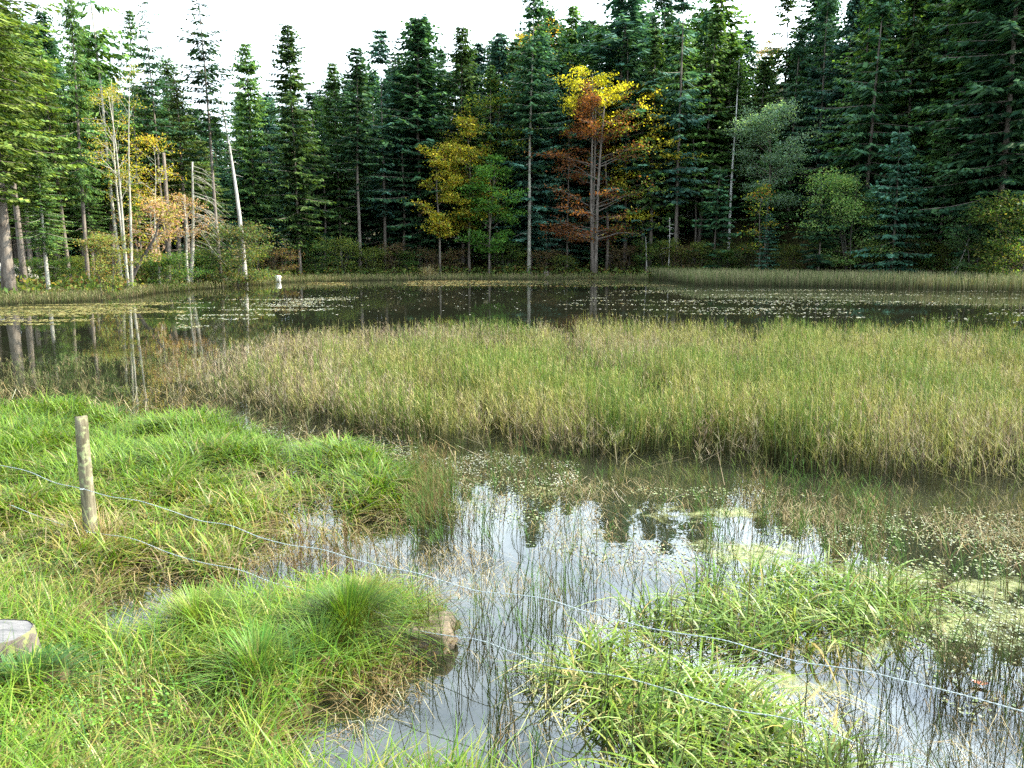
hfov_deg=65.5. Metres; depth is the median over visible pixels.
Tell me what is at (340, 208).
spruce tree
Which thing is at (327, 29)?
sky
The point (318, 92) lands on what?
spruce tree
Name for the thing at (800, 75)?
spruce tree
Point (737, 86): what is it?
spruce tree
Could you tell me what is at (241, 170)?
spruce tree
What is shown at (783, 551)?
algae
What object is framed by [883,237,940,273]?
shrub
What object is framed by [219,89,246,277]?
dead tree
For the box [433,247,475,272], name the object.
shrub
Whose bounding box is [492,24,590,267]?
spruce tree
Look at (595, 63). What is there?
spruce tree
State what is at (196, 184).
spruce tree
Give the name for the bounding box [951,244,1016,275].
shrub
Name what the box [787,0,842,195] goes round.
spruce tree
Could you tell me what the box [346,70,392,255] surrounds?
spruce tree
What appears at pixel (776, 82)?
spruce tree
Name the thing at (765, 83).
spruce tree
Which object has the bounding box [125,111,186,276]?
spruce tree
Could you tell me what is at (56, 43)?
spruce tree
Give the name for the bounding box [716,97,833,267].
willow tree
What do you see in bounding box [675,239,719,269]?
shrub
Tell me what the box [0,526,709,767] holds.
bank grass
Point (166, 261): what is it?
shrub
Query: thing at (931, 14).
spruce tree
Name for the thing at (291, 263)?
young spruce
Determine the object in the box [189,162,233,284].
dead tree
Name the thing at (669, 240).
dead tree
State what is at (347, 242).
shrub
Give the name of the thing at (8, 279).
spruce tree
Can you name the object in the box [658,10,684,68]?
spruce tree
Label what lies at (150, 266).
dead tree
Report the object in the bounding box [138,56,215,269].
spruce tree
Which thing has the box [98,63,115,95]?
spruce tree
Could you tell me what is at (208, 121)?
spruce tree
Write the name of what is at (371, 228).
young spruce
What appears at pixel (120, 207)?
broadleaf tree
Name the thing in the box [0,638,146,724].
grass tussock
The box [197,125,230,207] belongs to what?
spruce tree
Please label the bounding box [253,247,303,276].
shrub
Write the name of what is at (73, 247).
young spruce
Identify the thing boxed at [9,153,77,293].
spruce tree
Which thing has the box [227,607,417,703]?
grass tussock
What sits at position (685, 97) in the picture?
spruce tree
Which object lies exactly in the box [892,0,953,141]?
spruce tree
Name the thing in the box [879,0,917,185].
spruce tree
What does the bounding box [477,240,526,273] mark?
shrub
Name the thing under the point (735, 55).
spruce tree
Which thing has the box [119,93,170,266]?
spruce tree
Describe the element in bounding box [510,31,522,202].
spruce tree
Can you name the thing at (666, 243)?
shrub
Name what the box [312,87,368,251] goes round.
spruce tree
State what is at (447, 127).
spruce tree
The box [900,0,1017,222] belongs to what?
spruce tree
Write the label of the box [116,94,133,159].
spruce tree
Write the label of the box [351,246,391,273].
shrub
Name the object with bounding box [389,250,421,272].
shrub
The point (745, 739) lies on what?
water grass
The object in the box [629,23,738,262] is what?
spruce tree
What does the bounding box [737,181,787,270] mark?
sapling
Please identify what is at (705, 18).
spruce tree
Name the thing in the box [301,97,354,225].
spruce tree
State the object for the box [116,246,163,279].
shrub
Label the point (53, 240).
young spruce
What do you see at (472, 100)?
spruce tree
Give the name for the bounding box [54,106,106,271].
spruce tree
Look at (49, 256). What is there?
spruce tree
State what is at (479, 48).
spruce tree
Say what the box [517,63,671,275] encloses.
beech tree
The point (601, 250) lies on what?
young spruce
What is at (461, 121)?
broadleaf tree
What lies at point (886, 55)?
spruce tree
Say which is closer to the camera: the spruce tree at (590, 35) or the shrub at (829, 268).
the shrub at (829, 268)
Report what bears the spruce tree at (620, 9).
on the ground at (472, 707)
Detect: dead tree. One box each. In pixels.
[149,246,153,283]
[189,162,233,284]
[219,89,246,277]
[667,222,676,264]
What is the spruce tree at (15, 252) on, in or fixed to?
on the ground at (472, 707)
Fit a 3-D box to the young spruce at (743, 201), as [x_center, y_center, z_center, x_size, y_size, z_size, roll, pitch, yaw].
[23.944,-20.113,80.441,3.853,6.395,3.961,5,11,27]
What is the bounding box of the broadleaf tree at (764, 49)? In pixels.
[750,34,784,96]
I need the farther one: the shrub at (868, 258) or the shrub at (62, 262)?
the shrub at (868, 258)
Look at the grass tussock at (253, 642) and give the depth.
4.30 m
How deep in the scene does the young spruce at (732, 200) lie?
81.92 m
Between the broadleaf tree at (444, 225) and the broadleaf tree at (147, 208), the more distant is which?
the broadleaf tree at (444, 225)
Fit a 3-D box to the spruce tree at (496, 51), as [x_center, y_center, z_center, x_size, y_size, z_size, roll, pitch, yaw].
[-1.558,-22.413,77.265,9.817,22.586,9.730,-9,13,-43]
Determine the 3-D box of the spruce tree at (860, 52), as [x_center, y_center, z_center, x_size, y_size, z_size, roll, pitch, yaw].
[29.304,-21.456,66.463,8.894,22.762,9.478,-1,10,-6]
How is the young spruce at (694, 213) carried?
on the ground at (472, 707)
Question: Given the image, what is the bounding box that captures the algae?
[714,508,1023,688]
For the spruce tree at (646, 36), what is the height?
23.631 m
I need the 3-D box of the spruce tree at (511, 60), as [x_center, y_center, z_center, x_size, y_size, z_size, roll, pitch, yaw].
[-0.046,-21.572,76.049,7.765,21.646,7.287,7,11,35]
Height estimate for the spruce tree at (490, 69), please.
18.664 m
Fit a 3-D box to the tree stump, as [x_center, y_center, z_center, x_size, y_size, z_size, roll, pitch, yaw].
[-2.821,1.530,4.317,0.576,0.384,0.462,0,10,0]
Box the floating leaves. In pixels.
[0,279,1023,720]
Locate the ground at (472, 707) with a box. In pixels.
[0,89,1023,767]
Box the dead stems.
[0,383,1023,767]
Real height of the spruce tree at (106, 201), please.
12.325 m
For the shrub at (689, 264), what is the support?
on the ground at (472, 707)
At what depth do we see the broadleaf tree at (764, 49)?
90.34 m
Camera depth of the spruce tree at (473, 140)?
82.50 m
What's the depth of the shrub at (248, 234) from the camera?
53.67 m
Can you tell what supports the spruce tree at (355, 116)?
on the ground at (472, 707)
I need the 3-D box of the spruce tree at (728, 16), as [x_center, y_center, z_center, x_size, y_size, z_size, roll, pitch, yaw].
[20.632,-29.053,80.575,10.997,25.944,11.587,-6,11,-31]
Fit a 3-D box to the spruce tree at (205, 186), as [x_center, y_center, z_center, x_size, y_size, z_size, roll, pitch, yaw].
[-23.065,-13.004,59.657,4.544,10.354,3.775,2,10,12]
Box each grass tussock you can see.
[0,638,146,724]
[102,579,265,670]
[143,614,375,732]
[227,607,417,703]
[235,571,452,689]
[310,568,430,610]
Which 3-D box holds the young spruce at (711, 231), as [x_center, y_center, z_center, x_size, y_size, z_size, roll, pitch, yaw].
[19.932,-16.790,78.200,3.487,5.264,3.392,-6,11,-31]
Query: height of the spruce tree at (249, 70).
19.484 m
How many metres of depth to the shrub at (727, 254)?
67.90 m
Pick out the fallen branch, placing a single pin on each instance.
(962, 256)
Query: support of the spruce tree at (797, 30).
on the ground at (472, 707)
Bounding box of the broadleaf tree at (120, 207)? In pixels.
[76,61,156,287]
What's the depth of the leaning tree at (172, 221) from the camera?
45.24 m
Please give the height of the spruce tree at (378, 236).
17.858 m
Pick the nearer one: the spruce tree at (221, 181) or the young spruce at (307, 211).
the spruce tree at (221, 181)
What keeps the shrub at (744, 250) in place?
on the ground at (472, 707)
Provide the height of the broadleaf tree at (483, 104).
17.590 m
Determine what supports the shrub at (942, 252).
on the ground at (472, 707)
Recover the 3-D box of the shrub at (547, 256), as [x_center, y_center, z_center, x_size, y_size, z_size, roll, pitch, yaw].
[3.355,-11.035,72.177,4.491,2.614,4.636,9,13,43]
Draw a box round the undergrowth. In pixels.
[0,174,1023,297]
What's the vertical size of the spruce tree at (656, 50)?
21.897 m
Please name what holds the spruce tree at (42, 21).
on the ground at (472, 707)
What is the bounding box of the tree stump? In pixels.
[0,619,41,665]
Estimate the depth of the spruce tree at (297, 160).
77.30 m
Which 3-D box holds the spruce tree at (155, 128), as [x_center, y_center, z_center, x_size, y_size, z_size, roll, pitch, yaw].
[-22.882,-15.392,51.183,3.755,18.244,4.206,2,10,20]
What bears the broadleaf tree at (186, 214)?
on the ground at (472, 707)
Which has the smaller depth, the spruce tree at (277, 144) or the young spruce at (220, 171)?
the young spruce at (220, 171)
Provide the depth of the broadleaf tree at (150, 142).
49.39 m
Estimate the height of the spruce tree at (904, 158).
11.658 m
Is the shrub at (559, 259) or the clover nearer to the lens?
the clover
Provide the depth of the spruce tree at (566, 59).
92.78 m
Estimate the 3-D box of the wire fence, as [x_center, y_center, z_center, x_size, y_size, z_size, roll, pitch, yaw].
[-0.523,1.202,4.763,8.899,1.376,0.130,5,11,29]
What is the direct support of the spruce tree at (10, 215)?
on the ground at (472, 707)
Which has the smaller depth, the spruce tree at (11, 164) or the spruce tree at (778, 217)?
the spruce tree at (11, 164)
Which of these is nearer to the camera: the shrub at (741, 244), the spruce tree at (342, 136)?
the shrub at (741, 244)
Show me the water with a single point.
(384, 302)
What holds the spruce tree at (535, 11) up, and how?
on the ground at (472, 707)
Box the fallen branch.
[953,238,969,271]
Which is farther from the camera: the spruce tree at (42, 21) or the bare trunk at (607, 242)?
the bare trunk at (607, 242)
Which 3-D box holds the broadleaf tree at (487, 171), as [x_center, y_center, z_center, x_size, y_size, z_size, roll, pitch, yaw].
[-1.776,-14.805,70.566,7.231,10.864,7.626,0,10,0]
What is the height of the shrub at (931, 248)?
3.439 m
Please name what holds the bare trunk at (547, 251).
on the ground at (472, 707)
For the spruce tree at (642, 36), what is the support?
on the ground at (472, 707)
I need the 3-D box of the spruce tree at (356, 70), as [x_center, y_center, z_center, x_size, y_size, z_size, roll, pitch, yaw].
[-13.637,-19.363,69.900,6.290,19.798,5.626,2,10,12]
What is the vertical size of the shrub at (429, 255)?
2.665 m
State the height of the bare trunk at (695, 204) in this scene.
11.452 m
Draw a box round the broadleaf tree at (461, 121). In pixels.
[432,113,509,272]
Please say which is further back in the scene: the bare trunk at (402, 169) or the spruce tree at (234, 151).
the spruce tree at (234, 151)
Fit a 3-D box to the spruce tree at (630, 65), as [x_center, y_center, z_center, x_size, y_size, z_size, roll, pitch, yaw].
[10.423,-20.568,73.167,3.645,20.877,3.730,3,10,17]
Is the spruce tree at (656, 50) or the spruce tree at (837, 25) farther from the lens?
the spruce tree at (837, 25)
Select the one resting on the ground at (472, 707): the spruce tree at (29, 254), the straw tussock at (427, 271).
the spruce tree at (29, 254)
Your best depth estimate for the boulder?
46.02 m
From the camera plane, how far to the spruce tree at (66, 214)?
50.68 m
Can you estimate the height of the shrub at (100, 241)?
3.786 m
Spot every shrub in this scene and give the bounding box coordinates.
[0,256,44,282]
[31,255,84,285]
[57,254,95,279]
[69,229,160,295]
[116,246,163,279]
[119,251,179,283]
[128,250,212,290]
[171,252,230,286]
[180,218,295,285]
[194,245,237,276]
[227,241,276,276]
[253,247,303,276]
[294,241,347,273]
[310,234,365,274]
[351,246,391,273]
[380,242,417,273]
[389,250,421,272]
[412,248,453,271]
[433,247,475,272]
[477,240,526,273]
[495,246,533,271]
[525,249,572,274]
[548,254,579,274]
[603,245,648,273]
[630,238,670,271]
[642,238,688,271]
[660,244,715,269]
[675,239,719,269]
[693,247,747,270]
[724,239,757,270]
[729,244,775,269]
[766,242,809,271]
[787,242,845,269]
[811,247,854,274]
[842,242,901,272]
[855,238,911,272]
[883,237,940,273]
[907,237,961,271]
[924,240,977,276]
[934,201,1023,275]
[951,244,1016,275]
[958,189,1023,279]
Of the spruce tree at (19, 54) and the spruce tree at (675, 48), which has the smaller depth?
the spruce tree at (19, 54)
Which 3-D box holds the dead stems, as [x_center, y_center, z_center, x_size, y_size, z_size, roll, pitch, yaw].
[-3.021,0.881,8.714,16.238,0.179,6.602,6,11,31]
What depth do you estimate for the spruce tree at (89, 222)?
48.88 m
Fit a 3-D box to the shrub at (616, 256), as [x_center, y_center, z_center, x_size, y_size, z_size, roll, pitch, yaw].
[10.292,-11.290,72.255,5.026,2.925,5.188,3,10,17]
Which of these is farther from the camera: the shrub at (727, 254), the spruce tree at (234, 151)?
the spruce tree at (234, 151)
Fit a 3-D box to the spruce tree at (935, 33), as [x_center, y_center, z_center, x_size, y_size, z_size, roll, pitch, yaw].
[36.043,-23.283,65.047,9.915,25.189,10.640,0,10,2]
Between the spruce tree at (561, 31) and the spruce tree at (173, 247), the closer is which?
the spruce tree at (173, 247)
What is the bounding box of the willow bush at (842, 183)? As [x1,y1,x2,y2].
[790,166,922,271]
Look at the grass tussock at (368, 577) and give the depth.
5.35 m
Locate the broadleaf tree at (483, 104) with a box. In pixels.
[457,77,548,266]
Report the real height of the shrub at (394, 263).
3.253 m
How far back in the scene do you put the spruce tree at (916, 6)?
65.08 m
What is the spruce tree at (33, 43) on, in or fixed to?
on the ground at (472, 707)
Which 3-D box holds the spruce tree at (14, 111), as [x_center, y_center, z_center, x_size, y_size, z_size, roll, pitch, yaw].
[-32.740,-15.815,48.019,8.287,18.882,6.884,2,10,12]
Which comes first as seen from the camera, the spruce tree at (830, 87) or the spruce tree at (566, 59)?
the spruce tree at (830, 87)
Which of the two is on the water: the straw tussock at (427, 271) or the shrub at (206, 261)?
the straw tussock at (427, 271)
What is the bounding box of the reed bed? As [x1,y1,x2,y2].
[151,310,1023,500]
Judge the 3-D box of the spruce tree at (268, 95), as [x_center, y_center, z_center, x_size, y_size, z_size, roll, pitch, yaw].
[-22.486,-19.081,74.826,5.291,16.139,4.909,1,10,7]
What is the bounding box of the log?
[363,604,457,659]
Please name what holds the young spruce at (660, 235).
on the ground at (472, 707)
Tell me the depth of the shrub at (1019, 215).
53.33 m
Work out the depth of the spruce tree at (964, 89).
61.19 m
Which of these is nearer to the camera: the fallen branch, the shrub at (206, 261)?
the shrub at (206, 261)
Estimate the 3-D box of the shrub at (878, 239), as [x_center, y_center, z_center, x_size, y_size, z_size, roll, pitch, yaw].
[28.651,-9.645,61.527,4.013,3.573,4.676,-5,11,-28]
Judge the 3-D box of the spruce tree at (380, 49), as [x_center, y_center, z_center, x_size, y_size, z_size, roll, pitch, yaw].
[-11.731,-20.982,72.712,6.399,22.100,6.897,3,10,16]
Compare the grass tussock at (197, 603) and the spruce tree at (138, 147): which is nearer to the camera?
the grass tussock at (197, 603)
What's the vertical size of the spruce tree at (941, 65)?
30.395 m
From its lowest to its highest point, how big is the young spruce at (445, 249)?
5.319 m
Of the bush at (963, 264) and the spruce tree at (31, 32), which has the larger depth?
the spruce tree at (31, 32)
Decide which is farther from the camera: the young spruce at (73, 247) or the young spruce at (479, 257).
the young spruce at (479, 257)
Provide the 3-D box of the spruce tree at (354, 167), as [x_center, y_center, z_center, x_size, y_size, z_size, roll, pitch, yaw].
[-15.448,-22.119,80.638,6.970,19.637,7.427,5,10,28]
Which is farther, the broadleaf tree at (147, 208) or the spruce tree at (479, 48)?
the spruce tree at (479, 48)
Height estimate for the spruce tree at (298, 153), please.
20.468 m
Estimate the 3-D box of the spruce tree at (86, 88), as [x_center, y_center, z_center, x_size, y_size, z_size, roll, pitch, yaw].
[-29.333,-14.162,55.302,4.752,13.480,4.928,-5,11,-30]
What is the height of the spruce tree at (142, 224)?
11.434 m
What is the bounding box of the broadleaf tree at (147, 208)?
[104,188,183,287]
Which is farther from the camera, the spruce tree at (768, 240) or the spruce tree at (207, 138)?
the spruce tree at (207, 138)
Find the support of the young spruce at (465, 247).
on the ground at (472, 707)
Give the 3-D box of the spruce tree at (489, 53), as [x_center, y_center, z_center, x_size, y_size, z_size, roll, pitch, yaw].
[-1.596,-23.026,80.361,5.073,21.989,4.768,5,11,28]
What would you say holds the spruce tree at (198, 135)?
on the ground at (472, 707)
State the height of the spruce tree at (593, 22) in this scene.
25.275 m
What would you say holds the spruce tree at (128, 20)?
on the ground at (472, 707)
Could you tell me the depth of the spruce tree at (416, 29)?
72.41 m
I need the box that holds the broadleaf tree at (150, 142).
[107,130,186,249]
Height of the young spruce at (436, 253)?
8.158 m
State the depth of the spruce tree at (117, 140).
58.63 m
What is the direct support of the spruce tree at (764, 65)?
on the ground at (472, 707)
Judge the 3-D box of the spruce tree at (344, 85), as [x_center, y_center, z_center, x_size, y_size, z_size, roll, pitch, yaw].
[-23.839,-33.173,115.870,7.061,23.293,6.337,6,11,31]
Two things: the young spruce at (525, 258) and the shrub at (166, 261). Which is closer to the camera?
the shrub at (166, 261)
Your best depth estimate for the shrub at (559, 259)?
71.42 m
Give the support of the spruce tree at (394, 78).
on the ground at (472, 707)
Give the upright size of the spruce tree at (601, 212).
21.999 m
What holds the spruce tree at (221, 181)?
on the ground at (472, 707)
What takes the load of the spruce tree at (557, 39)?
on the ground at (472, 707)
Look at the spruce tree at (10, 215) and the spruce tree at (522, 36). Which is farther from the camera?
the spruce tree at (522, 36)
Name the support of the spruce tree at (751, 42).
on the ground at (472, 707)
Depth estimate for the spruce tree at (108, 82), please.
80.95 m
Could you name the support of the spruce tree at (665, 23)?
on the ground at (472, 707)
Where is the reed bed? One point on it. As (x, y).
(927, 393)
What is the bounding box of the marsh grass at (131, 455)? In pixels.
[0,387,456,605]
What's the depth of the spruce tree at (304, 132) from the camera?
84.57 m
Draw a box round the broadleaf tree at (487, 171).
[451,153,532,275]
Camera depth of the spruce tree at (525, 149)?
77.24 m
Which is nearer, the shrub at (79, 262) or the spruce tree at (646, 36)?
the shrub at (79, 262)
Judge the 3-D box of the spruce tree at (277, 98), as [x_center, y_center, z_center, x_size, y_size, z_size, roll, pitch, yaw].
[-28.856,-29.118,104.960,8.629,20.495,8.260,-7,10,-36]
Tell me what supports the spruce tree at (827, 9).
on the ground at (472, 707)
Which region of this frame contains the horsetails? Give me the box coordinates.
[0,340,1023,767]
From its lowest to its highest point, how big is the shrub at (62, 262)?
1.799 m
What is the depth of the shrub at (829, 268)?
63.30 m
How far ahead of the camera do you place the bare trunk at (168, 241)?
50.69 m
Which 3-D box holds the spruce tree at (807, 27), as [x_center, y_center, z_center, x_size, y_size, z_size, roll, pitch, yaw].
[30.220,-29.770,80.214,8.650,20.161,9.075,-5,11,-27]
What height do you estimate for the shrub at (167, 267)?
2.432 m
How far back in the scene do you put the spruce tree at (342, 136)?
85.64 m
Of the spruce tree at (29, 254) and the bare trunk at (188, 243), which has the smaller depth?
the spruce tree at (29, 254)
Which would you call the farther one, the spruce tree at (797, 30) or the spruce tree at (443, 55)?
the spruce tree at (797, 30)
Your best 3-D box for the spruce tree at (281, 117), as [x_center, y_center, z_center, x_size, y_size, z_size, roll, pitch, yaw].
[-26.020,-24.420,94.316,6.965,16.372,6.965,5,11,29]
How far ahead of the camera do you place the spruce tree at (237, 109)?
76.25 m
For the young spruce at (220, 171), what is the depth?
68.77 m
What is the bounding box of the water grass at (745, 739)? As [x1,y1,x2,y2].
[277,540,1008,767]
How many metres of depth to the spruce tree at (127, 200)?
51.60 m
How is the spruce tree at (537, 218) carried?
on the ground at (472, 707)
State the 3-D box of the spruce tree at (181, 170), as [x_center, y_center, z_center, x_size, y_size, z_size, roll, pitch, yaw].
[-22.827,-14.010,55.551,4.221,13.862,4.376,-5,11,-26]
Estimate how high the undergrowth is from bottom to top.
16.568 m
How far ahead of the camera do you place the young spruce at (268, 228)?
76.66 m
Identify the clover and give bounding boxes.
[4,632,453,767]
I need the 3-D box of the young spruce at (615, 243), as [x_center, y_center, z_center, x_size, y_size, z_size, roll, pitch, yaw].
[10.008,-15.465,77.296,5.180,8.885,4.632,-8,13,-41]
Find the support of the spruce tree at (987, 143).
on the ground at (472, 707)
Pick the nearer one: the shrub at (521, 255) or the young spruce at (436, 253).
the shrub at (521, 255)
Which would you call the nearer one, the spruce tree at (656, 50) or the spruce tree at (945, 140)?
the spruce tree at (945, 140)
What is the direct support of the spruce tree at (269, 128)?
on the ground at (472, 707)
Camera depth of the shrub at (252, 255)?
61.29 m
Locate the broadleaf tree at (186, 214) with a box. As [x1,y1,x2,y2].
[157,189,226,287]
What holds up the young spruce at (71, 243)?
on the ground at (472, 707)
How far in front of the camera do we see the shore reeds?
53.66 m
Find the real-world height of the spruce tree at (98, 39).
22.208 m
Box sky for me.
[0,0,901,172]
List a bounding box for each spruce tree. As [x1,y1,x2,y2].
[0,0,36,260]
[0,0,86,295]
[0,3,52,284]
[0,42,49,203]
[0,80,60,271]
[0,135,15,237]
[1,39,39,189]
[4,159,37,275]
[5,44,73,274]
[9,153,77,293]
[18,21,49,201]
[20,10,81,256]
[21,56,84,283]
[21,91,80,275]
[25,179,73,281]
[26,39,95,268]
[42,0,112,285]
[42,36,98,240]
[44,64,90,256]
[46,0,144,279]
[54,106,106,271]
[61,81,122,272]
[62,29,140,266]
[64,154,118,280]
[69,94,144,278]
[93,99,162,268]
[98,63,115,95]
[101,79,127,162]
[102,117,163,260]
[103,154,153,268]
[110,10,164,273]
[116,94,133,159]
[118,91,182,252]
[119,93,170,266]
[122,0,187,249]
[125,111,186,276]
[134,99,223,257]
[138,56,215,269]
[155,81,214,243]
[168,0,253,285]
[174,107,229,267]
[175,124,225,266]
[181,139,232,265]
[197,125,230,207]
[201,128,248,269]
[204,116,236,202]
[217,136,238,196]
[220,43,282,270]
[221,95,266,197]
[223,90,255,196]
[228,107,265,263]
[238,96,295,268]
[248,93,293,265]
[253,23,337,273]
[257,116,282,233]
[270,92,357,265]
[272,85,302,194]
[273,112,325,261]
[276,107,294,239]
[288,106,314,249]
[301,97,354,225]
[307,89,335,172]
[308,62,371,267]
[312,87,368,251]
[321,45,393,273]
[330,99,354,245]
[331,72,385,252]
[339,74,350,93]
[340,87,373,202]
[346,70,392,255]
[348,82,415,262]
[352,29,415,269]
[355,14,481,269]
[362,80,383,237]
[364,68,424,261]
[373,61,438,264]
[374,52,406,183]
[385,30,478,267]
[421,51,481,256]
[423,26,491,269]
[445,59,491,258]
[448,42,505,260]
[452,68,484,259]
[457,32,527,266]
[459,65,514,271]
[467,35,588,270]
[477,40,512,262]
[486,43,565,256]
[491,41,548,266]
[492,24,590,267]
[495,0,566,273]
[506,16,565,260]
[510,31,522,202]
[516,0,703,267]
[534,8,586,248]
[553,20,604,259]
[555,4,592,253]
[556,24,566,42]
[556,37,581,245]
[557,60,579,266]
[559,24,637,230]
[563,36,671,262]
[576,28,595,249]
[584,20,601,87]
[605,39,645,271]
[609,29,697,268]
[611,11,672,247]
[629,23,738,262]
[638,0,715,271]
[638,12,665,196]
[641,0,686,234]
[651,21,699,215]
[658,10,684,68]
[660,21,707,241]
[663,11,745,235]
[668,0,765,217]
[668,8,755,242]
[676,5,714,216]
[686,169,740,270]
[692,30,759,232]
[717,60,756,249]
[723,54,800,242]
[731,66,796,214]
[733,134,801,247]
[735,29,778,148]
[743,29,833,228]
[752,214,782,271]
[754,0,812,132]
[767,71,781,138]
[771,0,849,185]
[780,18,807,98]
[783,46,808,130]
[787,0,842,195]
[790,0,885,223]
[792,185,843,273]
[794,0,944,270]
[798,0,913,254]
[805,0,846,163]
[806,0,843,219]
[806,6,907,169]
[825,0,913,163]
[840,0,955,250]
[845,131,939,274]
[874,0,941,204]
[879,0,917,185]
[881,1,983,241]
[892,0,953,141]
[899,117,984,274]
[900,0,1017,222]
[900,0,1021,260]
[904,0,1023,273]
[923,0,1023,267]
[929,12,1023,235]
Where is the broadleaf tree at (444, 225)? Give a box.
[401,142,464,273]
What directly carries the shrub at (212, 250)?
on the ground at (472, 707)
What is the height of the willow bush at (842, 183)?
9.142 m
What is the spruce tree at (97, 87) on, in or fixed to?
on the ground at (472, 707)
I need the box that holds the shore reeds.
[0,266,1023,304]
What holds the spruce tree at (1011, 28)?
on the ground at (472, 707)
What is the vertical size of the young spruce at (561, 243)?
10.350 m
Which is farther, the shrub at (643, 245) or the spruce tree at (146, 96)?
the shrub at (643, 245)
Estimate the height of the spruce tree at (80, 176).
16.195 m
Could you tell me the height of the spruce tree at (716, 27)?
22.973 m
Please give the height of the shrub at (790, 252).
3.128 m
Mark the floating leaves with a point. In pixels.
(112, 311)
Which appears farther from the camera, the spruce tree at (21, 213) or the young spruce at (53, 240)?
the young spruce at (53, 240)
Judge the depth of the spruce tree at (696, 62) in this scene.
83.09 m
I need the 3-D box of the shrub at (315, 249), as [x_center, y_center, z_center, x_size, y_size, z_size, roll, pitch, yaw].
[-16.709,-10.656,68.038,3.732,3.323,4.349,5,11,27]
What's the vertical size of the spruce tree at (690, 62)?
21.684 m
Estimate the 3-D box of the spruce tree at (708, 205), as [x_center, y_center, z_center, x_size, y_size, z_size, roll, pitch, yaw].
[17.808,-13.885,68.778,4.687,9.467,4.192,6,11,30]
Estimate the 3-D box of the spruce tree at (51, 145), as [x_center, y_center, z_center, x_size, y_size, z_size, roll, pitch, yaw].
[-26.182,-11.956,45.675,3.629,13.047,3.487,1,9,21]
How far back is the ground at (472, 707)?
6.27 m
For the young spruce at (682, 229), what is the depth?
80.83 m
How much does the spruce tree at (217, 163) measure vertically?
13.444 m
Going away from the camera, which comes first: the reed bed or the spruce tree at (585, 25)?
the reed bed
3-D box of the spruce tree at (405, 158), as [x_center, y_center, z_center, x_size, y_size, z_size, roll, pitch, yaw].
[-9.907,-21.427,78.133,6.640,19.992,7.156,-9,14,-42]
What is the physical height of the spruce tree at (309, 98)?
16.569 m
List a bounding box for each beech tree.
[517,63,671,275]
[583,84,706,269]
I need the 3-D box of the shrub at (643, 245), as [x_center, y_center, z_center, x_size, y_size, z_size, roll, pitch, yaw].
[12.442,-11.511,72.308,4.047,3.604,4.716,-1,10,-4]
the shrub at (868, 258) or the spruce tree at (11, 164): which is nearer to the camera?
the spruce tree at (11, 164)
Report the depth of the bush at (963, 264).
55.56 m
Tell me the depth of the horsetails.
5.47 m
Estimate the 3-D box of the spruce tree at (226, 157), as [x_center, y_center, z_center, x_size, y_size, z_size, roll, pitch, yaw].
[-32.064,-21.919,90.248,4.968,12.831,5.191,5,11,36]
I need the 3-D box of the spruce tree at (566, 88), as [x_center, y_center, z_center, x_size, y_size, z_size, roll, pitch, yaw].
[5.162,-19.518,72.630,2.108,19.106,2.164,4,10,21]
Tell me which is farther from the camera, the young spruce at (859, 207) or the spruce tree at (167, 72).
the young spruce at (859, 207)
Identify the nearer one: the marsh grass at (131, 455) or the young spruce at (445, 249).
the marsh grass at (131, 455)
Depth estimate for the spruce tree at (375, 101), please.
93.25 m
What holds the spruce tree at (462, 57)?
on the ground at (472, 707)
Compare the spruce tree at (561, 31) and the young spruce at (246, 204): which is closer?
the young spruce at (246, 204)
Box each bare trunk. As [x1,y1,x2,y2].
[162,153,180,281]
[172,194,199,278]
[321,162,327,264]
[396,141,404,270]
[544,225,552,270]
[602,162,613,270]
[693,139,699,261]
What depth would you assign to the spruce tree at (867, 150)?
62.96 m
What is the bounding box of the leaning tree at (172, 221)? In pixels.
[120,198,183,288]
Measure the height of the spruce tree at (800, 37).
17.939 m
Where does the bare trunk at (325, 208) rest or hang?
on the ground at (472, 707)
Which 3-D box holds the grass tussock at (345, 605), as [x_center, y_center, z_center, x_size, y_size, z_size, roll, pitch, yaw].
[-1.017,1.379,4.868,1.442,0.513,1.517,0,10,0]
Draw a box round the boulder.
[0,263,30,280]
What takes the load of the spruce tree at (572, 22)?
on the ground at (472, 707)
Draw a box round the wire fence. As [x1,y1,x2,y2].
[0,415,1023,767]
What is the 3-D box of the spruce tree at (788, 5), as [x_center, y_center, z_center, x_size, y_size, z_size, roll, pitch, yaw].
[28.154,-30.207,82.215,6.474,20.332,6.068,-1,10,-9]
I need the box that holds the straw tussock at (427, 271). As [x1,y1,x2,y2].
[418,264,441,278]
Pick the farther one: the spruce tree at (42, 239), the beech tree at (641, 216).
the beech tree at (641, 216)
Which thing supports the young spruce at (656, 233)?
on the ground at (472, 707)
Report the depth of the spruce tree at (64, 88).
63.22 m
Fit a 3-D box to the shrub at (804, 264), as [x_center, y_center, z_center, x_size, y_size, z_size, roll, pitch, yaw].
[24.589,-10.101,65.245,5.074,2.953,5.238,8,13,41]
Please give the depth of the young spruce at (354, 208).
77.43 m
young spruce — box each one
[24,211,81,268]
[25,147,119,270]
[42,238,89,257]
[200,166,247,268]
[220,172,273,270]
[241,158,284,260]
[262,162,313,264]
[289,181,338,266]
[326,167,373,264]
[353,202,381,258]
[416,233,454,262]
[436,238,458,263]
[447,197,479,267]
[452,225,492,260]
[506,194,543,267]
[534,165,603,268]
[572,166,620,264]
[598,180,637,265]
[627,171,659,254]
[644,159,671,243]
[654,160,698,240]
[685,166,710,229]
[697,188,727,238]
[719,164,742,213]
[735,161,761,214]
[772,101,807,186]
[830,158,883,247]
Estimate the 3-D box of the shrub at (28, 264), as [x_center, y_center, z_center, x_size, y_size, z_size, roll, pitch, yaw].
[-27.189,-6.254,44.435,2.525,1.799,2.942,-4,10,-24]
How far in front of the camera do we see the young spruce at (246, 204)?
67.93 m

